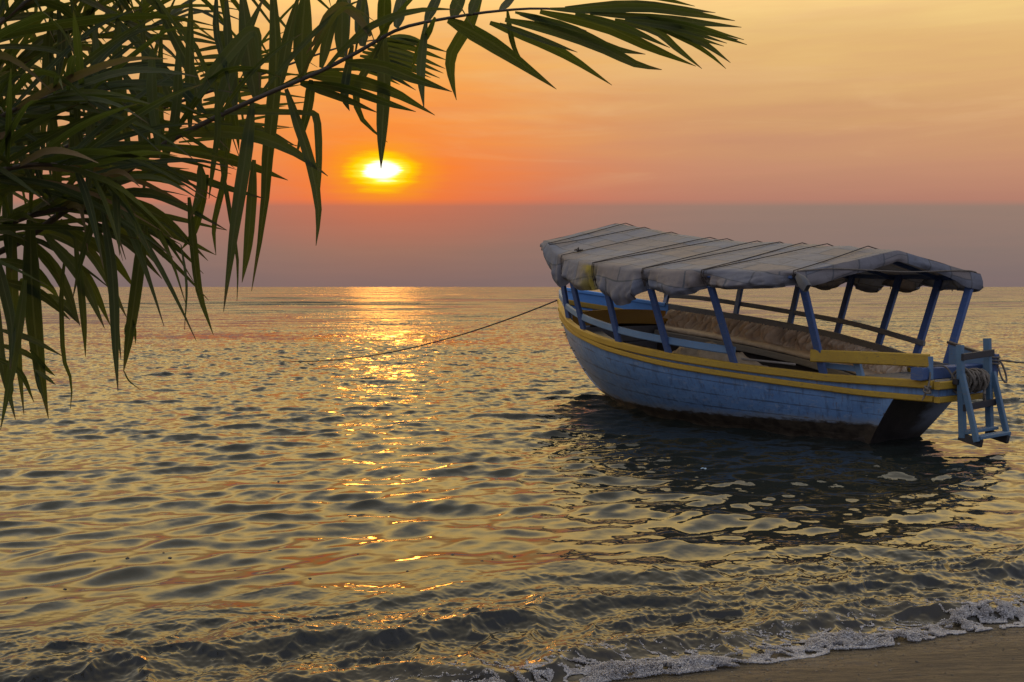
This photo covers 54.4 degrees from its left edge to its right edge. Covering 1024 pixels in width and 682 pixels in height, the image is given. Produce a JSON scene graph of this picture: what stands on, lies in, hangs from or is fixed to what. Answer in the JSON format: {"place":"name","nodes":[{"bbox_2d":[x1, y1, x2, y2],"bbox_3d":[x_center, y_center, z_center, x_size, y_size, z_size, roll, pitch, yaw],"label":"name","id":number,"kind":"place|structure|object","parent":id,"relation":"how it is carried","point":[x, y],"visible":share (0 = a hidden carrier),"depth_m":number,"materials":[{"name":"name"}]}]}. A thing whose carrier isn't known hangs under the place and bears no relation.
{"place":"outdoors","nodes":[
{"label":"outdoors","id":0,"kind":"place"},
{"bbox_2d":[0,287,1023,681],"bbox_3d":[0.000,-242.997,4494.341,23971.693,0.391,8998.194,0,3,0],"label":"lake water","id":1,"kind":"structure","parent":0,"point":[558,473],"depth_m":8.30,"materials":[{"name":"liquid"}]},
{"bbox_2d":[389,587,1023,681],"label":"shore foam","id":2,"kind":"object","parent":1,"relation":"on","point":[696,662],"visible":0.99,"depth_m":4.93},
{"bbox_2d":[540,223,998,443],"bbox_3d":[2.948,-0.199,14.147,4.106,3.178,7.798,-2,4,-33],"label":"boat","id":3,"kind":"object","parent":1,"relation":"on","point":[624,343],"visible":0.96,"depth_m":12.56,"materials":[{"name":"blue paint"}]},
{"bbox_2d":[283,300,556,361],"bbox_3d":[-2.374,-0.127,20.796,0.026,1.632,9.442,-3,4,-43],"label":"mooring rope","id":4,"kind":"object","parent":3,"relation":"attached to","point":[435,341],"visible":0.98,"depth_m":19.82,"materials":[{"name":"fabric"}]},
{"bbox_2d":[672,341,768,366],"bbox_3d":[2.648,0.231,12.867,1.550,0.452,0.782,3,4,42],"label":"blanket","id":5,"kind":"object","parent":3,"relation":"on","point":[703,353],"visible":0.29,"depth_m":12.66,"materials":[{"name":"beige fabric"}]},
{"bbox_2d":[741,358,795,364],"bbox_3d":[3.125,0.248,12.351,0.834,0.064,0.028,3,4,41],"label":"pole","id":6,"kind":"object","parent":3,"relation":"in","point":[768,361],"visible":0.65,"depth_m":12.29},
{"bbox_2d":[665,325,878,374],"bbox_3d":[3.871,0.129,14.623,0.862,0.583,4.364,-2,4,-30],"label":"seat cushion","id":7,"kind":"object","parent":3,"relation":"on","point":[772,347],"visible":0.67,"depth_m":15.21,"materials":[{"name":"beige fabric"}]},
{"bbox_2d":[663,309,908,373],"bbox_3d":[4.043,0.018,14.611,0.876,0.879,4.713,-2,4,-30],"label":"backrest cushion","id":8,"kind":"object","parent":7,"relation":"on","point":[786,337],"visible":0.56,"depth_m":15.23,"materials":[{"name":"beige fabric"}]},
{"bbox_2d":[922,365,954,400],"bbox_3d":[4.621,0.455,10.808,0.390,0.388,0.122,-1,3,-22],"label":"lashing rope","id":9,"kind":"object","parent":3,"relation":"hanging from","point":[927,389],"visible":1,"depth_m":10.76,"materials":[{"name":"grey fabric"}]},
{"bbox_2d":[950,367,989,400],"bbox_3d":[5.046,0.468,10.910,0.600,0.376,0.296,-2,4,-33],"label":"rope coil","id":10,"kind":"object","parent":3,"relation":"on","point":[978,378],"visible":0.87,"depth_m":10.83,"materials":[{"name":"beige fabric"}]},
{"bbox_2d":[956,338,1010,447],"bbox_3d":[5.113,0.550,10.809,0.615,1.139,0.321,-2,4,-33],"label":"boarding ladder","id":11,"kind":"object","parent":3,"relation":"attached to","point":[964,401],"visible":1,"depth_m":10.77,"materials":[{"name":"blue paint"}]},
{"bbox_2d":[992,356,1007,382],"bbox_3d":[5.420,0.316,11.110,0.202,0.310,0.131,2,4,30],"label":"rope loop","id":12,"kind":"object","parent":3,"relation":"hanging from","point":[999,371],"visible":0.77,"depth_m":11.09,"materials":[{"name":"beige fabric"}]},
{"bbox_2d":[1000,359,1023,363],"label":"mooring rope","id":13,"kind":"object","parent":3,"relation":"attached to","point":[1011,361],"visible":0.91,"depth_m":12.48,"materials":[{"name":"fabric"}]},
{"bbox_2d":[0,0,1023,286],"label":"sky","id":14,"kind":"structure","parent":0,"point":[898,125],"materials":[{"name":"orange"}]},
{"bbox_2d":[563,620,1023,681],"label":"beach","id":15,"kind":"structure","parent":0,"point":[974,664],"depth_m":4.70,"materials":[{"name":"brown sand"}]},
{"bbox_2d":[0,0,746,429],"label":"palm tree","id":16,"kind":"object","parent":15,"relation":"on","point":[102,158],"visible":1,"depth_m":2.50,"materials":[{"name":"green plant"}]}
]}

